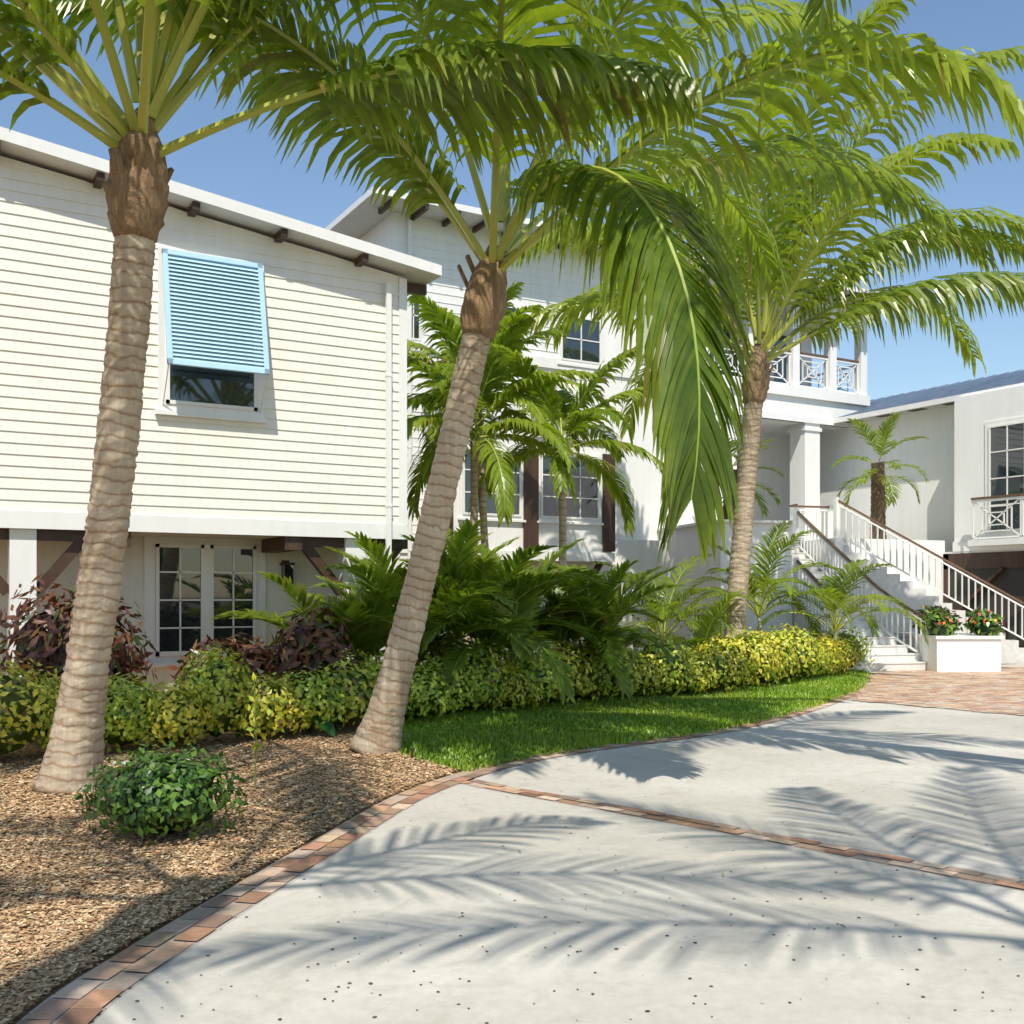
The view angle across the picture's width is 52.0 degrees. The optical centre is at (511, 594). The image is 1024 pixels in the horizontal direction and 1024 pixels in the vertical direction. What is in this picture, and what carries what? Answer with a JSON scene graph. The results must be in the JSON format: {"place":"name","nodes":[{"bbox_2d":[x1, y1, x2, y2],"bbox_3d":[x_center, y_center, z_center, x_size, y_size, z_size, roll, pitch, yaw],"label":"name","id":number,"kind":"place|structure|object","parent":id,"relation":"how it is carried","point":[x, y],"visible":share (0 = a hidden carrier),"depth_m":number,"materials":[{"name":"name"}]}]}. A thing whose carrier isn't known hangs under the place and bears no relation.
{"place":"outdoors","nodes":[
{"label":"outdoors","id":0,"kind":"place"},
{"bbox_2d":[0,127,441,692],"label":"guest house","id":1,"kind":"structure","parent":0,"point":[262,441],"depth_m":14.92,"materials":[{"name":"beige wood"}]},
{"bbox_2d":[280,219,412,759],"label":"wall","id":2,"kind":"structure","parent":1,"relation":"attached to","point":[286,569],"depth_m":16.10,"materials":[{"name":"white paint"}]},
{"bbox_2d":[0,0,1023,399],"label":"sky","id":3,"kind":"structure","parent":0,"point":[233,163],"materials":[{"name":"blue"}]},
{"bbox_2d":[93,664,1023,1023],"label":"driveway","id":4,"kind":"structure","parent":0,"point":[575,872],"depth_m":5.59,"materials":[{"name":"concrete"}]},
{"bbox_2d":[17,689,865,1023],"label":"brick border","id":5,"kind":"object","parent":4,"relation":"on","point":[95,993],"visible":0.89,"depth_m":5.52,"materials":[{"name":"brown brick"}]},
{"bbox_2d":[90,720,1021,1022],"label":"drive debris","id":6,"kind":"object","parent":4,"relation":"on","point":[580,950],"visible":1,"depth_m":4.83,"materials":[{"name":"plant"}]},
{"bbox_2d":[456,778,1023,890],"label":"paving strip","id":7,"kind":"object","parent":4,"relation":"on","point":[923,866],"visible":1,"depth_m":7.04,"materials":[{"name":"brown"}]},
{"bbox_2d":[794,0,851,50],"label":"palm","id":8,"kind":"object","parent":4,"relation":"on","point":[821,19],"visible":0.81,"depth_m":10.30,"materials":[{"name":"green plant"}]},
{"bbox_2d":[398,669,872,771],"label":"lawn","id":9,"kind":"structure","parent":0,"point":[475,736],"depth_m":13.37,"materials":[{"name":"green plant"}]},
{"bbox_2d":[0,623,875,756],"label":"hedge row","id":10,"kind":"object","parent":9,"relation":"on","point":[212,699],"visible":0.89,"depth_m":12.71,"materials":[{"name":"green plant"}]},
{"bbox_2d":[486,558,681,700],"bbox_3d":[1.000,0.650,16.568,3.423,2.508,3.401,0,0,8],"label":"palm plant","id":11,"kind":"object","parent":9,"relation":"on","point":[606,600],"visible":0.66,"depth_m":16.28,"materials":[{"name":"green plant"}]},
{"bbox_2d":[629,589,779,683],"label":"palm plant","id":12,"kind":"object","parent":9,"relation":"on","point":[708,624],"visible":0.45,"depth_m":18.23,"materials":[{"name":"green plant"}]},
{"bbox_2d":[512,0,1023,638],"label":"palm","id":13,"kind":"object","parent":9,"relation":"on","point":[888,302],"visible":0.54,"depth_m":19.50,"materials":[{"name":"green plant"}]},
{"bbox_2d":[682,520,854,639],"bbox_3d":[5.100,0.043,21.315,3.154,3.233,3.431,0,0,-1],"label":"palm plant","id":14,"kind":"object","parent":9,"relation":"on","point":[761,582],"visible":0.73,"depth_m":21.04,"materials":[{"name":"green plant"}]},
{"bbox_2d":[754,559,929,672],"bbox_3d":[6.683,0.452,21.322,2.858,2.416,3.274,0,0,-42],"label":"palm plant","id":15,"kind":"object","parent":9,"relation":"on","point":[838,588],"visible":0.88,"depth_m":21.26,"materials":[{"name":"green plant"}]},
{"bbox_2d":[845,667,1023,715],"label":"paver court","id":16,"kind":"object","parent":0,"point":[1002,692],"visible":0.84,"depth_m":17.89,"materials":[{"name":"brown brick"}]},
{"label":"ground","id":17,"kind":"structure","parent":0,"visible":0},
{"bbox_2d":[0,663,503,1023],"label":"mulch bed","id":18,"kind":"object","parent":17,"relation":"on","point":[349,727],"visible":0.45,"depth_m":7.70,"materials":[{"name":"wood"}]},
{"bbox_2d":[0,573,157,688],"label":"dark shrub","id":19,"kind":"object","parent":18,"relation":"on","point":[42,638],"visible":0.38,"depth_m":12.27,"materials":[{"name":"brown plant"}]},
{"bbox_2d":[72,740,248,846],"bbox_3d":[-2.362,1.308,7.121,1.145,0.652,1.127,0,0,-30],"label":"shrub","id":20,"kind":"object","parent":18,"relation":"on","point":[168,795],"visible":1,"depth_m":6.86,"materials":[{"name":"green plant"}]},
{"bbox_2d":[167,634,255,685],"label":"dark shrub","id":21,"kind":"object","parent":18,"relation":"on","point":[210,642],"visible":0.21,"depth_m":12.85,"materials":[{"name":"brown plant"}]},
{"bbox_2d":[223,632,277,687],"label":"dark shrub","id":22,"kind":"object","parent":18,"relation":"on","point":[256,657],"visible":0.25,"depth_m":13.41,"materials":[{"name":"brown plant"}]},
{"bbox_2d":[246,673,262,790],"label":"plant","id":23,"kind":"object","parent":18,"relation":"on","point":[254,723],"visible":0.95,"depth_m":8.79,"materials":[{"name":"green plant"}]},
{"bbox_2d":[235,715,334,737],"bbox_3d":[-2.767,1.409,12.390,1.354,0.511,1.517,0,0,-30],"label":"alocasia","id":24,"kind":"object","parent":18,"relation":"on","point":[327,726],"visible":0.15,"depth_m":12.04,"materials":[{"name":"green plant"}]},
{"bbox_2d":[258,603,364,732],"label":"dark shrub","id":25,"kind":"object","parent":18,"relation":"on","point":[298,638],"visible":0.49,"depth_m":12.56,"materials":[{"name":"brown plant"}]},
{"bbox_2d":[209,570,468,714],"bbox_3d":[-2.026,0.822,14.861,3.782,2.314,3.942,0,0,-30],"label":"palm plant","id":26,"kind":"object","parent":18,"relation":"on","point":[367,630],"visible":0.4,"depth_m":14.12,"materials":[{"name":"green plant"}]},
{"bbox_2d":[0,0,702,795],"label":"palm","id":27,"kind":"object","parent":18,"relation":"on","point":[458,80],"visible":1,"depth_m":8.52,"materials":[{"name":"green plant"}]},
{"bbox_2d":[263,518,549,681],"bbox_3d":[-1.338,0.333,15.242,4.249,2.781,4.448,0,0,17],"label":"palm plant","id":28,"kind":"object","parent":18,"relation":"on","point":[380,576],"visible":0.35,"depth_m":14.51,"materials":[{"name":"green plant"}]},
{"bbox_2d":[407,316,598,647],"bbox_3d":[-0.757,-1.773,18.794,4.759,6.875,4.589,0,0,19],"label":"palm tree","id":29,"kind":"object","parent":18,"relation":"on","point":[493,377],"visible":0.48,"depth_m":18.46,"materials":[{"name":"green plant"}]},
{"bbox_2d":[393,534,629,707],"bbox_3d":[-0.164,0.281,15.494,3.523,2.758,4.722,0,0,23],"label":"palm plant","id":30,"kind":"object","parent":18,"relation":"on","point":[526,592],"visible":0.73,"depth_m":14.94,"materials":[{"name":"green plant"}]},
{"bbox_2d":[407,280,615,548],"bbox_3d":[-0.729,-2.036,19.698,4.669,7.397,5.246,0,0,37],"label":"palm tree","id":31,"kind":"object","parent":18,"relation":"on","point":[449,324],"visible":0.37,"depth_m":18.98,"materials":[{"name":"green plant"}]},
{"bbox_2d":[11,0,1023,755],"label":"palm","id":32,"kind":"object","parent":18,"relation":"on","point":[661,298],"visible":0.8,"depth_m":9.47,"materials":[{"name":"green plant"}]},
{"bbox_2d":[426,343,663,651],"bbox_3d":[0.977,-1.520,19.258,4.628,6.365,4.435,0,0,-30],"label":"palm tree","id":33,"kind":"object","parent":18,"relation":"on","point":[522,367],"visible":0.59,"depth_m":19.10,"materials":[{"name":"green plant"}]},
{"bbox_2d":[590,554,764,651],"bbox_3d":[2.949,0.410,19.818,3.571,2.500,3.231,0,0,-30],"label":"palm plant","id":34,"kind":"object","parent":18,"relation":"on","point":[662,611],"visible":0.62,"depth_m":19.73,"materials":[{"name":"green plant"}]},
{"bbox_2d":[325,186,1023,663],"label":"house","id":35,"kind":"structure","parent":17,"relation":"on","point":[967,456],"depth_m":26.57,"materials":[{"name":"white paint"}]},
{"bbox_2d":[612,497,1023,671],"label":"entry stairs","id":36,"kind":"structure","parent":17,"relation":"on","point":[913,579],"depth_m":25.47,"materials":[{"name":"white paint"}]},
{"bbox_2d":[681,427,786,519],"bbox_3d":[5.301,-2.910,25.340,2.484,2.646,2.601,0,0,7],"label":"terrace palm","id":37,"kind":"object","parent":36,"relation":"on","point":[764,509],"visible":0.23,"depth_m":25.12,"materials":[{"name":"green plant"}]},
{"bbox_2d":[829,411,929,538],"bbox_3d":[9.687,-3.060,27.563,2.488,3.336,2.568,0,0,-30],"label":"terrace palm","id":38,"kind":"object","parent":36,"relation":"on","point":[879,498],"visible":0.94,"depth_m":27.43,"materials":[{"name":"green plant"}]},
{"bbox_2d":[912,605,1005,635],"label":"planter flowers","id":39,"kind":"object","parent":36,"relation":"on","point":[944,621],"visible":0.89,"depth_m":22.47,"materials":[{"name":"green plant"}]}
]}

